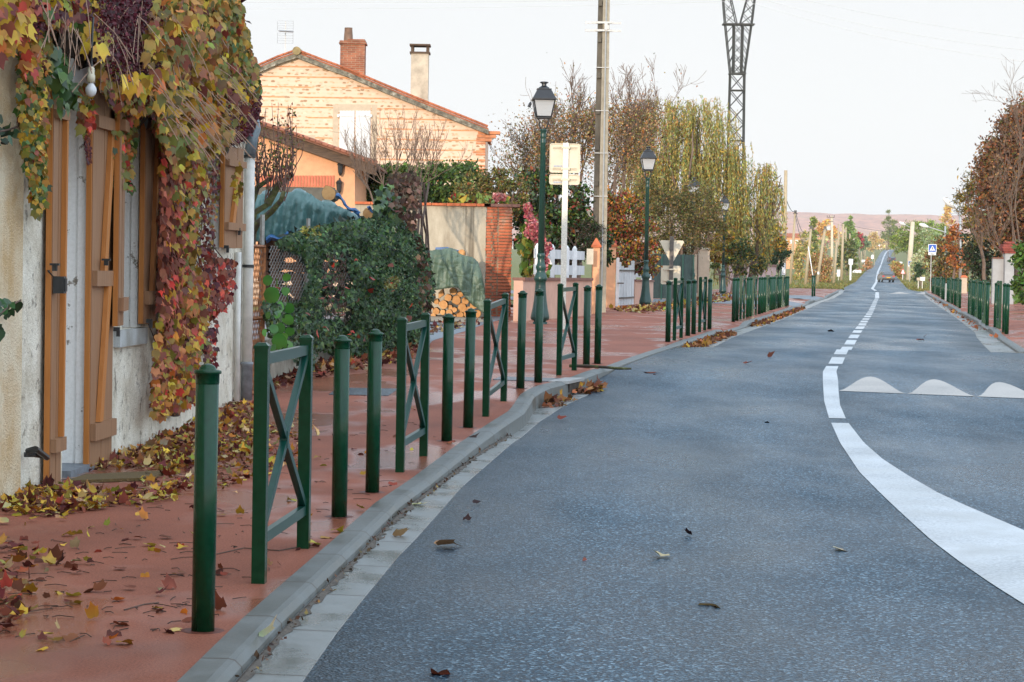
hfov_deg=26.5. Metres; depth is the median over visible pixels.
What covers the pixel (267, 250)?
log
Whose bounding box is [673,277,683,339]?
crossed barrier
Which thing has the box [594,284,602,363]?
bollard
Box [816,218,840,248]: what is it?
orange tree
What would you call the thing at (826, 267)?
scrub
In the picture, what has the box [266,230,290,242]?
blue sheet
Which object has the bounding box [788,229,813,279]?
scrub
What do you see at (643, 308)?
leaf litter
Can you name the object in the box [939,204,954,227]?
orange poplar
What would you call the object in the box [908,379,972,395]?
hump marking
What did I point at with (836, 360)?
road marking
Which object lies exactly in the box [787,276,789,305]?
bollard
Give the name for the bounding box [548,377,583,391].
drain inlet
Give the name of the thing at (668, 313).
bollard
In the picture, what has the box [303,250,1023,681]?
road
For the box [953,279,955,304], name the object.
bollard
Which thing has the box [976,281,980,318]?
bollard
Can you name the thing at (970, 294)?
crossed barrier
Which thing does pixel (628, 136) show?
brown tree
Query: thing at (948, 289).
bollard
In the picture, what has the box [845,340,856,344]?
road marking
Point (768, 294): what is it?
crossed barrier
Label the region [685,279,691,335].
bollard
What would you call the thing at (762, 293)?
bollard
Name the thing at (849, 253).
dark bush
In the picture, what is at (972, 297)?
bollard
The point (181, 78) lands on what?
creeper
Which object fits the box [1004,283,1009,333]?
bollard
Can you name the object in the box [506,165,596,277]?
photinia
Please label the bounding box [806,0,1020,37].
overhead wire
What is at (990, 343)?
gutter
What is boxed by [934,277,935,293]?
crossed barrier
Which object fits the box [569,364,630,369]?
fallen branch
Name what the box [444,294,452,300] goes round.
log
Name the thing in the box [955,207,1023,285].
dark evergreen
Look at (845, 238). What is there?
wooden pole
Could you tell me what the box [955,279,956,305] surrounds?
bollard
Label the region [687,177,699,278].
street lamp
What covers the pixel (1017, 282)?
laurel hedge
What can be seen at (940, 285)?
crossed barrier
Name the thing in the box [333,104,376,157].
window
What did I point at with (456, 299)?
log
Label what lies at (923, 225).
arm street light
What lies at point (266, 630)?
fallen leaf
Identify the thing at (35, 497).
leaf litter
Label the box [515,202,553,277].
hydrangea
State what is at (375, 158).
bare shrub
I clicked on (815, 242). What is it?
green conifer
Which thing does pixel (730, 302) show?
side street
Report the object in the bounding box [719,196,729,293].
street lamp
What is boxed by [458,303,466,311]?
log
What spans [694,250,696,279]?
gate pier
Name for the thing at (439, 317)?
gravel strip
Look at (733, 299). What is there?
bollard
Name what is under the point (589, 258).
letter box
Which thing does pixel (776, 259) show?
dark shrub
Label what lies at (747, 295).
bollard
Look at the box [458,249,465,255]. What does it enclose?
log
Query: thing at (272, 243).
log
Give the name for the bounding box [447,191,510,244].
hydrangea
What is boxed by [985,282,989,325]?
bollard
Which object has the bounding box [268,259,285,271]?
log
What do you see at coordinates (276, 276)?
log
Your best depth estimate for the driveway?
42.15 m
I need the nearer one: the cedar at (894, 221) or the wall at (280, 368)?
the wall at (280, 368)
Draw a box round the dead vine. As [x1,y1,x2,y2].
[385,170,432,320]
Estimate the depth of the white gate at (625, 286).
71.14 m
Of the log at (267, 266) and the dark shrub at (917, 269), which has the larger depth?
the dark shrub at (917, 269)
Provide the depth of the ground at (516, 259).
512.74 m
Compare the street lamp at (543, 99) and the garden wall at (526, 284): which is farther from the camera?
the garden wall at (526, 284)
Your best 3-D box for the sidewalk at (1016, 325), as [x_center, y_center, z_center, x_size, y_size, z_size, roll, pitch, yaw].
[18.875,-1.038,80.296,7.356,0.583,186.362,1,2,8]
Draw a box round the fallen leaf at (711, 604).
[698,603,719,607]
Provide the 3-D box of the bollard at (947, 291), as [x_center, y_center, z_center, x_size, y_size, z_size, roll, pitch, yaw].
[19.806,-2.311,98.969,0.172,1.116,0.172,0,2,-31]
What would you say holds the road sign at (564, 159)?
on the sidewalk at (148, 654)
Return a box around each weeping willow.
[616,95,775,292]
[746,162,787,283]
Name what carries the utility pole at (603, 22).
on the sidewalk at (148, 654)
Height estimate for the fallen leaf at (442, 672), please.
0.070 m
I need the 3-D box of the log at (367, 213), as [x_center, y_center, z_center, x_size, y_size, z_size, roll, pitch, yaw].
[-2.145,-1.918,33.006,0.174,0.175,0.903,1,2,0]
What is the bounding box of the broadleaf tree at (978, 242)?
[950,135,1000,279]
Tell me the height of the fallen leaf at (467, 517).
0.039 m
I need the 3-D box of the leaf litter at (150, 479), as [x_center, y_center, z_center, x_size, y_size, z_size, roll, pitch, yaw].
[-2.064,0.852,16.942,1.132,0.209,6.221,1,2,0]
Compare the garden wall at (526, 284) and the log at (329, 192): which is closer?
the log at (329, 192)
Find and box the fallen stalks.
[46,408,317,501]
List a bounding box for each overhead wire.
[743,0,1023,61]
[766,0,1021,49]
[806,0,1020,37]
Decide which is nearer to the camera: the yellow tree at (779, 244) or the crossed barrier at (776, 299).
the crossed barrier at (776, 299)
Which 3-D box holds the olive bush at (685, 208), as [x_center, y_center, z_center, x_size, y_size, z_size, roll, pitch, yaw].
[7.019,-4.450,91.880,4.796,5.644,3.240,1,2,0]
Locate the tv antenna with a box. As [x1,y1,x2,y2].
[277,21,293,51]
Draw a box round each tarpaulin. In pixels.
[255,188,360,241]
[430,248,484,312]
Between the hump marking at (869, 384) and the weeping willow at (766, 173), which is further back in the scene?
the weeping willow at (766, 173)
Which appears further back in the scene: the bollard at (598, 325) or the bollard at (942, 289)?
the bollard at (942, 289)
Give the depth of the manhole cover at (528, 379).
25.20 m
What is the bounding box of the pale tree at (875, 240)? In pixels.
[865,231,884,264]
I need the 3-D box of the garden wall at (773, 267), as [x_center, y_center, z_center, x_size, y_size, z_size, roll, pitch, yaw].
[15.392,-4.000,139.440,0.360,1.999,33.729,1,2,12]
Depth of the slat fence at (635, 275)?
77.84 m
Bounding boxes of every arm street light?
[919,223,945,268]
[943,197,961,278]
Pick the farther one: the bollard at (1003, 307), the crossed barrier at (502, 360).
the bollard at (1003, 307)
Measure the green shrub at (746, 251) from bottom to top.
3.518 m
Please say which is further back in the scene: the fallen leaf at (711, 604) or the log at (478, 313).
the log at (478, 313)
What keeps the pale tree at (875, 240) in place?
on the ground at (516, 259)
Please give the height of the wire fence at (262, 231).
1.567 m
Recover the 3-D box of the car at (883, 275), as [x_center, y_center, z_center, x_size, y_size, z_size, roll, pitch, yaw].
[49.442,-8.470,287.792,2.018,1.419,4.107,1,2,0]
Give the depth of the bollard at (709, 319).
46.56 m
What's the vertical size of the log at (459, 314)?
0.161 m
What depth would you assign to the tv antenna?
78.64 m
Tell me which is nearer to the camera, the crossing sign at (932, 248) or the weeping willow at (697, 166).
the weeping willow at (697, 166)
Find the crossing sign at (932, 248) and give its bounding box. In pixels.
[928,244,936,291]
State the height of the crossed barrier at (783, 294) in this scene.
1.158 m
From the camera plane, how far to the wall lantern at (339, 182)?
56.73 m
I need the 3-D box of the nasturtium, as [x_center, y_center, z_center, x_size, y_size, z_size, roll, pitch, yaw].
[-2.213,-0.453,25.631,0.237,0.947,7.574,1,2,4]
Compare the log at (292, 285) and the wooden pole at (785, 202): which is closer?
the log at (292, 285)
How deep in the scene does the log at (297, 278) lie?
32.74 m
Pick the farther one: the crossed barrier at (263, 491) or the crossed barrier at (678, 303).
the crossed barrier at (678, 303)
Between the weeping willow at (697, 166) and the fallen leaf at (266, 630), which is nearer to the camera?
the fallen leaf at (266, 630)
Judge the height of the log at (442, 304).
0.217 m
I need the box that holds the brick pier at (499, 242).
[484,204,519,316]
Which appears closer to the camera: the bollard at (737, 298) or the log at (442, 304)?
the log at (442, 304)
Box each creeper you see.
[0,0,266,423]
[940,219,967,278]
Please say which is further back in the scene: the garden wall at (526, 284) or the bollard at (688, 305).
the garden wall at (526, 284)
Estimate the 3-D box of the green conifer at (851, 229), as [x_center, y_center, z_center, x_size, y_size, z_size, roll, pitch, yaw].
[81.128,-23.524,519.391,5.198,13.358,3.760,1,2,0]
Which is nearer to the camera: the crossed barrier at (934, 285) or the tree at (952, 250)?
the crossed barrier at (934, 285)
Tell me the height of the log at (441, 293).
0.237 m
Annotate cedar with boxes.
[879,210,897,245]
[890,219,898,256]
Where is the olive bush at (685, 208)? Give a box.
[626,173,735,257]
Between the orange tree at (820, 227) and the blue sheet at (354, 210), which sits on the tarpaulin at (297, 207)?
the blue sheet at (354, 210)
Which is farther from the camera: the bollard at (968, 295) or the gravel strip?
the bollard at (968, 295)
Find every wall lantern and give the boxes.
[336,178,342,192]
[337,163,343,175]
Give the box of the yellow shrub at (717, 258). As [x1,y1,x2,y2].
[703,229,737,292]
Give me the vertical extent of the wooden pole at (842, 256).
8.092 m
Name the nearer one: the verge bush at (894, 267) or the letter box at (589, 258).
the letter box at (589, 258)
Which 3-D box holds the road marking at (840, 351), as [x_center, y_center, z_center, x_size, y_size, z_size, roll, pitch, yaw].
[5.347,0.176,35.345,0.197,0.014,2.013,1,2,10]
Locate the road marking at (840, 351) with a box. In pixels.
[834,349,847,353]
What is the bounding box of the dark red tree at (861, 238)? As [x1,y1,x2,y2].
[855,231,863,268]
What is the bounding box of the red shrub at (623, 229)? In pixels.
[590,185,662,277]
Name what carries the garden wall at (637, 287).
on the sidewalk at (148, 654)
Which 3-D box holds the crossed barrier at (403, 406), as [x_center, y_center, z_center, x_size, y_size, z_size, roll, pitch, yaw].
[-0.734,0.385,16.195,0.070,1.158,1.314,1,2,5]
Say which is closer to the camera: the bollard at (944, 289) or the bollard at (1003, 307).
the bollard at (1003, 307)
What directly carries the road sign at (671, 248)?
on the sidewalk at (148, 654)
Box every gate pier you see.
[591,238,600,313]
[606,238,616,307]
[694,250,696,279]
[698,248,709,296]
[999,241,1017,303]
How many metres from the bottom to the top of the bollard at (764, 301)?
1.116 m
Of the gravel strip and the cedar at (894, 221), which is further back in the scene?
the cedar at (894, 221)
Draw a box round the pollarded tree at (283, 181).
[254,102,304,243]
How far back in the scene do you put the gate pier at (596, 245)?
58.67 m
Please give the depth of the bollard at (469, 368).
19.38 m
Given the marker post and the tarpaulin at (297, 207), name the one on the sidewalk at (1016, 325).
the marker post
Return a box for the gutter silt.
[236,435,510,681]
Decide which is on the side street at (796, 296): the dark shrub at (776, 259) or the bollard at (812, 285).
the bollard at (812, 285)
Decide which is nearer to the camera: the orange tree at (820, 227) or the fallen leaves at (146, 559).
the fallen leaves at (146, 559)
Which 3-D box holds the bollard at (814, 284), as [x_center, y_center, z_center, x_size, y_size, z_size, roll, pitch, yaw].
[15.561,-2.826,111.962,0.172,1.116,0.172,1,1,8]
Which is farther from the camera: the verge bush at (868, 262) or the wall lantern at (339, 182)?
the verge bush at (868, 262)
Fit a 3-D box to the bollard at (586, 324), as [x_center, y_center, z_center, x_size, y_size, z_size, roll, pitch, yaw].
[0.975,-0.171,28.332,0.172,1.116,0.172,1,1,24]
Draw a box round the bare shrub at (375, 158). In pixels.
[340,103,472,238]
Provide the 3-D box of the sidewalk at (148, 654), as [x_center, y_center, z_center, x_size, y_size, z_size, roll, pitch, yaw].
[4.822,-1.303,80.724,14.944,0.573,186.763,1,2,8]
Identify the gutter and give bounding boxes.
[235,290,844,681]
[920,291,1017,352]
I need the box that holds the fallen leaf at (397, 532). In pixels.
[392,527,407,535]
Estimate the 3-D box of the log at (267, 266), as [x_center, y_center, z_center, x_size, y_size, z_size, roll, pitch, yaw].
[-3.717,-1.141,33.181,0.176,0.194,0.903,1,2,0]
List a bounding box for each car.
[877,271,894,281]
[887,257,895,261]
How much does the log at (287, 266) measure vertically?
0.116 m
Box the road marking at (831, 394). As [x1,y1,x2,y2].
[823,366,844,417]
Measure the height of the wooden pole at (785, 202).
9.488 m
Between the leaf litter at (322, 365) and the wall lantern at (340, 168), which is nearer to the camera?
the leaf litter at (322, 365)
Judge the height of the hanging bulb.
0.515 m
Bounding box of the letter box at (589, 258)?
[586,249,593,263]
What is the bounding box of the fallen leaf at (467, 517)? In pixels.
[463,513,471,519]
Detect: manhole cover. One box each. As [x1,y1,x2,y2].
[329,388,395,395]
[493,376,558,381]
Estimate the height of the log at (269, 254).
0.182 m
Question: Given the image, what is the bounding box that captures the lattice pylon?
[722,0,755,252]
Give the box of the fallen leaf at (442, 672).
[431,668,449,674]
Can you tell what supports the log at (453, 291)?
on the log at (456, 299)
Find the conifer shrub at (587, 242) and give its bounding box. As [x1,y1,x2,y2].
[555,218,606,277]
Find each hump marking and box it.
[840,377,905,393]
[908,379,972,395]
[980,382,1023,397]
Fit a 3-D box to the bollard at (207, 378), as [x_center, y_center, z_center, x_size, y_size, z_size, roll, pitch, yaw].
[-1.222,0.647,8.668,0.172,1.116,0.172,2,2,9]
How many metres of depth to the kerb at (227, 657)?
11.61 m
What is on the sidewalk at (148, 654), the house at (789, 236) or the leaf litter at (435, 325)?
the leaf litter at (435, 325)
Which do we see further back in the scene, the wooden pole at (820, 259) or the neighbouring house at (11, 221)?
the wooden pole at (820, 259)
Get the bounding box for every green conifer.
[801,216,821,268]
[842,214,862,248]
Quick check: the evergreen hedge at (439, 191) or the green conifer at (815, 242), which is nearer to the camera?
the evergreen hedge at (439, 191)
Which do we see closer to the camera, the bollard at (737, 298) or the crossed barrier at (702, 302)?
the crossed barrier at (702, 302)
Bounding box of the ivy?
[261,184,436,370]
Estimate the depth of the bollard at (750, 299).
59.24 m
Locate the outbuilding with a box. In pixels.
[253,121,387,275]
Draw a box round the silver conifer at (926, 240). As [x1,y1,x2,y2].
[917,228,943,275]
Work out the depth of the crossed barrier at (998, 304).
50.58 m
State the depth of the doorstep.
14.68 m
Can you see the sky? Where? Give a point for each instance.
(858, 123)
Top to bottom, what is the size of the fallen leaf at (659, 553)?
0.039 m
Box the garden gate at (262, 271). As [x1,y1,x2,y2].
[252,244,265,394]
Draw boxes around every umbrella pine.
[888,219,940,257]
[926,219,954,261]
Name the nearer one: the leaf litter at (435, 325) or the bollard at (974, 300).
the leaf litter at (435, 325)
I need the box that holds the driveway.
[253,312,499,342]
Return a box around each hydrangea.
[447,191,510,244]
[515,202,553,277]
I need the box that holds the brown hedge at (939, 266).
[920,229,974,287]
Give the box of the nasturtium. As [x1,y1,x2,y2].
[262,263,334,350]
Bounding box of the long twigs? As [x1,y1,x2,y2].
[124,544,311,610]
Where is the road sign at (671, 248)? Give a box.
[660,236,683,302]
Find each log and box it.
[258,241,270,247]
[266,247,274,259]
[266,260,269,271]
[267,249,284,260]
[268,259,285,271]
[270,240,278,249]
[270,271,283,283]
[281,263,292,269]
[290,273,303,284]
[290,284,302,296]
[322,185,339,201]
[334,283,348,295]
[363,208,372,218]
[432,307,440,314]
[438,289,444,297]
[438,300,448,308]
[440,309,445,314]
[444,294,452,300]
[449,287,457,294]
[452,295,460,304]
[456,311,463,316]
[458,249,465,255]
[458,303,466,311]
[462,297,468,303]
[475,310,480,316]
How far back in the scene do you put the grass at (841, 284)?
238.90 m
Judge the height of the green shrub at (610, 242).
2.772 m
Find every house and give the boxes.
[0,48,23,502]
[21,32,260,490]
[253,27,499,304]
[779,233,799,268]
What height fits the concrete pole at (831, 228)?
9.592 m
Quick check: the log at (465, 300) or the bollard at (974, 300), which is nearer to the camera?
the log at (465, 300)
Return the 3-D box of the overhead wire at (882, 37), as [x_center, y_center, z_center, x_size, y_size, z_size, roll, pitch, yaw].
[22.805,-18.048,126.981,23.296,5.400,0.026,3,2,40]
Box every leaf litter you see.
[0,473,185,516]
[0,541,82,631]
[89,399,253,471]
[126,417,313,492]
[272,342,431,389]
[430,317,483,334]
[609,291,731,312]
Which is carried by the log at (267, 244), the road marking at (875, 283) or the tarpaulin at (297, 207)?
the tarpaulin at (297, 207)
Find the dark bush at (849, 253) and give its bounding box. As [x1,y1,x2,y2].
[836,237,859,274]
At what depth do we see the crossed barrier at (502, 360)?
21.16 m
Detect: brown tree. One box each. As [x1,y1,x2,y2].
[488,53,721,277]
[952,89,1023,302]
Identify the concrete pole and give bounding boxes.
[827,215,834,278]
[899,222,914,279]
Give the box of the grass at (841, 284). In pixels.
[789,270,990,293]
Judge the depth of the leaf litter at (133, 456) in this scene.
16.87 m
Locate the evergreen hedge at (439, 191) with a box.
[366,158,492,202]
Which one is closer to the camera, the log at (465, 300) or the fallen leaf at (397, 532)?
the fallen leaf at (397, 532)
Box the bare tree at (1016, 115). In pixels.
[942,57,1023,275]
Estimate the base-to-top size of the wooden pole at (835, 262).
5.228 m
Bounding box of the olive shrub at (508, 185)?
[446,163,534,298]
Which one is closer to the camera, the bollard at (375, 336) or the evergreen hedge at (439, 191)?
the bollard at (375, 336)
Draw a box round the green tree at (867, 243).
[855,235,870,263]
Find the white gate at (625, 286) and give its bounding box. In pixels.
[615,258,635,305]
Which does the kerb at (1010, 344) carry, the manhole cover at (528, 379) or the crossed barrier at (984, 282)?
the crossed barrier at (984, 282)
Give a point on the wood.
(828, 244)
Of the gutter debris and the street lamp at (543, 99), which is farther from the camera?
the street lamp at (543, 99)
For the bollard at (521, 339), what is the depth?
23.68 m
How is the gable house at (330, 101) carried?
on the ground at (516, 259)
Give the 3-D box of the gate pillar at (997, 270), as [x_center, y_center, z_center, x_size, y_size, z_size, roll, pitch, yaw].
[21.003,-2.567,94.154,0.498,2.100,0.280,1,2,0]
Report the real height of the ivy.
2.720 m
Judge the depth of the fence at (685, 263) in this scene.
87.99 m
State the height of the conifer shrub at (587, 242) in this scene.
2.870 m
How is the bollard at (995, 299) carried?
on the sidewalk at (1016, 325)
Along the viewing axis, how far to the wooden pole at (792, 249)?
231.69 m
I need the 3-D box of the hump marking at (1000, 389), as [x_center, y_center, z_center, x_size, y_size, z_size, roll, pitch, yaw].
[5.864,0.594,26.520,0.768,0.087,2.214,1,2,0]
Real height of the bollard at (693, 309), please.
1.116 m
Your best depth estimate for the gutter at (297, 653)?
11.17 m
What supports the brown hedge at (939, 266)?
on the ground at (516, 259)
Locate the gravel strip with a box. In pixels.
[340,315,483,321]
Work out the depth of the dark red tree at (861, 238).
559.35 m
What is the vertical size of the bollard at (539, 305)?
1.116 m
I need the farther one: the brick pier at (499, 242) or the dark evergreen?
the dark evergreen
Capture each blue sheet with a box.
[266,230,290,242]
[335,193,360,216]
[435,247,458,250]
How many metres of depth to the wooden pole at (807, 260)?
225.72 m
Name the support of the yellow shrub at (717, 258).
on the sidewalk at (148, 654)
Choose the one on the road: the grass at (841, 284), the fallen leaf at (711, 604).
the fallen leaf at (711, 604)
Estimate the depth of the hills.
4069.59 m
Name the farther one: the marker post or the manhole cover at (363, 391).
the marker post
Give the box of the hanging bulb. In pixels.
[85,17,96,96]
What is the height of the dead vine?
2.460 m
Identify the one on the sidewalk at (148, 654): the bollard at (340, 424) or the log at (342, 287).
the bollard at (340, 424)
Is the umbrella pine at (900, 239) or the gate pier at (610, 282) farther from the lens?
the umbrella pine at (900, 239)
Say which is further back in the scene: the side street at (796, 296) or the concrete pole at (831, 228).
the concrete pole at (831, 228)
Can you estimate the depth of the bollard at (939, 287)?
122.62 m
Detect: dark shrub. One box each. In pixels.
[764,249,792,275]
[911,261,927,285]
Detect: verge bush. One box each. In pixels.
[855,256,873,270]
[888,260,913,278]
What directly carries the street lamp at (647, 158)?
on the sidewalk at (148, 654)
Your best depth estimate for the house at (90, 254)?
15.43 m
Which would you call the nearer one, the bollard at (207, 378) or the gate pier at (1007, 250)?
the bollard at (207, 378)
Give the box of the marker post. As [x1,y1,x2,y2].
[945,283,946,300]
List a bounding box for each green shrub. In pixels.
[606,227,616,267]
[710,232,767,292]
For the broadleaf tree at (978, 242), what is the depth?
111.80 m
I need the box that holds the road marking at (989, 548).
[832,423,1023,603]
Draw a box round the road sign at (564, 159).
[549,143,579,328]
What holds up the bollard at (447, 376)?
on the sidewalk at (148, 654)
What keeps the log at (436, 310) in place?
on the log
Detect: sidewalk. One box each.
[0,288,839,681]
[927,291,1023,347]
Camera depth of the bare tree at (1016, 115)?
96.00 m
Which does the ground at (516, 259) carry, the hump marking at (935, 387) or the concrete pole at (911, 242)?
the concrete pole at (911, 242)
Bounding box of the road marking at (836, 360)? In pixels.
[828,357,844,363]
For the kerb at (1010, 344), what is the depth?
53.33 m
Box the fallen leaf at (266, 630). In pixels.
[258,615,276,636]
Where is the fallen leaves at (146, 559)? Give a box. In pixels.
[0,401,459,641]
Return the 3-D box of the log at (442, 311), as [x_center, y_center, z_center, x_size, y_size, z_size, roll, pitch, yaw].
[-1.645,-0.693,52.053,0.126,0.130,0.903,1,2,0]
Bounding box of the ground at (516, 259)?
[253,243,1014,311]
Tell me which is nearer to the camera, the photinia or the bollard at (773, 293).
the photinia
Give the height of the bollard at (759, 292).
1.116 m
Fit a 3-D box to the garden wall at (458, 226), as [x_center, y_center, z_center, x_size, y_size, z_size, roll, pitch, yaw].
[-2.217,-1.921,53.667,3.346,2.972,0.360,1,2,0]
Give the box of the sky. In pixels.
[242,0,1023,215]
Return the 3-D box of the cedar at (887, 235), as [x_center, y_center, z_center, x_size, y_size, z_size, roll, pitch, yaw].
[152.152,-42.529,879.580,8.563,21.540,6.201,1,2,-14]
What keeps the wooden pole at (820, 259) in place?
on the ground at (516, 259)
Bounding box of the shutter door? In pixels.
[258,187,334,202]
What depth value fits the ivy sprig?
12.88 m
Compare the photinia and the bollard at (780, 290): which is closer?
the photinia
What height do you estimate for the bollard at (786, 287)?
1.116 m
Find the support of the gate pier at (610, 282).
on the sidewalk at (148, 654)
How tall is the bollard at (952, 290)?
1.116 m
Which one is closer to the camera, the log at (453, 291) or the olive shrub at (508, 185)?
the log at (453, 291)
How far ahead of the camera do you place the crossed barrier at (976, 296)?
62.93 m
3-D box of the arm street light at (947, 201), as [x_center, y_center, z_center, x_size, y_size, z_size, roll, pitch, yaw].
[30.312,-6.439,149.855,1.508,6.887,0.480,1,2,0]
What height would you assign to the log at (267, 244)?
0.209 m
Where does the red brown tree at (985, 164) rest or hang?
on the ground at (516, 259)
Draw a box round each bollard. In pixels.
[181,364,224,633]
[324,335,353,517]
[360,329,384,492]
[437,313,454,441]
[460,308,476,427]
[516,290,527,388]
[531,288,545,382]
[583,285,591,364]
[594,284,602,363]
[665,280,672,341]
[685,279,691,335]
[690,279,696,333]
[707,278,711,329]
[731,278,735,321]
[735,277,739,320]
[746,277,749,316]
[749,277,752,316]
[758,277,761,313]
[761,277,763,312]
[763,277,766,311]
[769,276,772,309]
[772,276,773,309]
[773,276,775,308]
[778,276,780,307]
[779,276,781,307]
[785,276,787,305]
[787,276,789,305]
[811,275,813,296]
[813,275,815,295]
[938,277,939,295]
[941,277,943,298]
[943,278,944,299]
[946,278,948,301]
[948,278,949,301]
[950,278,953,303]
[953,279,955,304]
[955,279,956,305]
[959,279,961,307]
[967,280,969,313]
[971,280,973,314]
[973,281,974,315]
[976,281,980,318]
[979,281,981,319]
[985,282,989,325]
[993,282,996,326]
[1002,283,1005,331]
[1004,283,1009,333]
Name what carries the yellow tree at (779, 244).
on the sidewalk at (148, 654)
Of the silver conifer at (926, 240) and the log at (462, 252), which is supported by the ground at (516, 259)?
the silver conifer at (926, 240)
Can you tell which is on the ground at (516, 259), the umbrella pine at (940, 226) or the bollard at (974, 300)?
the umbrella pine at (940, 226)
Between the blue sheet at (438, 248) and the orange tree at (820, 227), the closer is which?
the blue sheet at (438, 248)
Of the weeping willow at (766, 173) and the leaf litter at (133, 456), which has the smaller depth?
the leaf litter at (133, 456)
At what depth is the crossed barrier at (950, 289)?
93.76 m
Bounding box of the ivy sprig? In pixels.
[0,114,22,341]
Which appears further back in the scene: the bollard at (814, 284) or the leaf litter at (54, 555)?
the bollard at (814, 284)
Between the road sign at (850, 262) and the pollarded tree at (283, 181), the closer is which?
the pollarded tree at (283, 181)
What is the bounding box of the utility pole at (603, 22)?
[585,0,620,312]
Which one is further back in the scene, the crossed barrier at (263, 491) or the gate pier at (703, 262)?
the gate pier at (703, 262)
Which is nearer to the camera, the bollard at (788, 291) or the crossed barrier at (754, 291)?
the crossed barrier at (754, 291)
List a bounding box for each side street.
[511,290,822,299]
[511,296,801,305]
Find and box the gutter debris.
[235,433,513,676]
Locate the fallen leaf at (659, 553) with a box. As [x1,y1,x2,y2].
[653,550,668,555]
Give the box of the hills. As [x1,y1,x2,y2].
[512,208,977,245]
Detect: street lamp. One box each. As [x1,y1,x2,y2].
[527,81,556,323]
[639,146,656,304]
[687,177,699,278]
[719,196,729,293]
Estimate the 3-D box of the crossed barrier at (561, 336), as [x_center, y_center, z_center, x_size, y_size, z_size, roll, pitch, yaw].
[0.684,-0.137,26.825,0.070,1.158,1.245,1,2,11]
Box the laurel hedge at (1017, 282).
[1007,240,1023,305]
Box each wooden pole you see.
[782,170,787,281]
[789,210,797,283]
[804,226,812,283]
[816,226,826,283]
[832,242,837,283]
[840,224,843,279]
[845,227,846,270]
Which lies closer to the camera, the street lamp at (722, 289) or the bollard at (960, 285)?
the bollard at (960, 285)
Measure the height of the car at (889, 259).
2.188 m
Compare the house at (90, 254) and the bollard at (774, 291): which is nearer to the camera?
the house at (90, 254)
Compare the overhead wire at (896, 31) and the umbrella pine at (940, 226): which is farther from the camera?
the umbrella pine at (940, 226)
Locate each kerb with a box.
[177,289,842,681]
[924,291,1023,352]
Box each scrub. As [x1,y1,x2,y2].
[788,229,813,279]
[802,246,837,282]
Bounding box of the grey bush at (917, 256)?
[908,244,935,285]
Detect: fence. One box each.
[258,215,349,338]
[533,243,584,277]
[634,261,651,279]
[651,254,693,299]
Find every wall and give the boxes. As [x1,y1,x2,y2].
[253,317,391,388]
[355,201,489,315]
[512,277,592,320]
[634,279,654,303]
[725,264,776,292]
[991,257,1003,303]
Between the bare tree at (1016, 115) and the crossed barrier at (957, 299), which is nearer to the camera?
the crossed barrier at (957, 299)
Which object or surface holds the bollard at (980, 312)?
on the kerb at (1010, 344)
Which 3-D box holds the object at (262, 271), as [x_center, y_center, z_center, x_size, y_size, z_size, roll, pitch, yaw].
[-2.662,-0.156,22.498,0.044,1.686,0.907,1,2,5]
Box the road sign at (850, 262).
[849,259,852,279]
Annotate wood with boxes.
[751,232,997,251]
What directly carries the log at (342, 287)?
on the log
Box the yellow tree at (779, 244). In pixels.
[751,218,790,259]
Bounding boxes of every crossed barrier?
[251,335,313,583]
[395,313,430,471]
[482,293,508,416]
[556,282,578,374]
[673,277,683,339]
[698,277,707,331]
[739,276,745,318]
[752,275,757,315]
[766,275,769,311]
[775,275,777,308]
[781,275,785,306]
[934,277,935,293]
[940,277,941,297]
[949,277,951,302]
[956,278,959,306]
[969,279,972,314]
[975,279,978,317]
[981,280,986,323]
[996,281,1001,328]
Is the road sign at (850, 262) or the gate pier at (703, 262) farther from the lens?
the road sign at (850, 262)
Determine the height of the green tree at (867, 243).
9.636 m
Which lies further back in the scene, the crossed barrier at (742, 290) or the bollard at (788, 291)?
the bollard at (788, 291)
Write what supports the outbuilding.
on the ground at (516, 259)
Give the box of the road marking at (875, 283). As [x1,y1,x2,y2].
[871,250,888,290]
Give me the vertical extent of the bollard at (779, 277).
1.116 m
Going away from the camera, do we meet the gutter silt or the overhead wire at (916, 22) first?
the gutter silt
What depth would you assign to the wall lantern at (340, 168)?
56.72 m
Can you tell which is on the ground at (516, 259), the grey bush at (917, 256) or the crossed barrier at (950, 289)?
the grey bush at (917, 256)
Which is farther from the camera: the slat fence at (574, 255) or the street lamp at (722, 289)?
the street lamp at (722, 289)
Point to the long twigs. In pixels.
(217, 553)
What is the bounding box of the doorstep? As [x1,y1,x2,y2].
[71,470,162,482]
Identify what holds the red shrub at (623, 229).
on the sidewalk at (148, 654)
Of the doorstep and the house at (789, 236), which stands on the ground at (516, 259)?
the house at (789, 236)

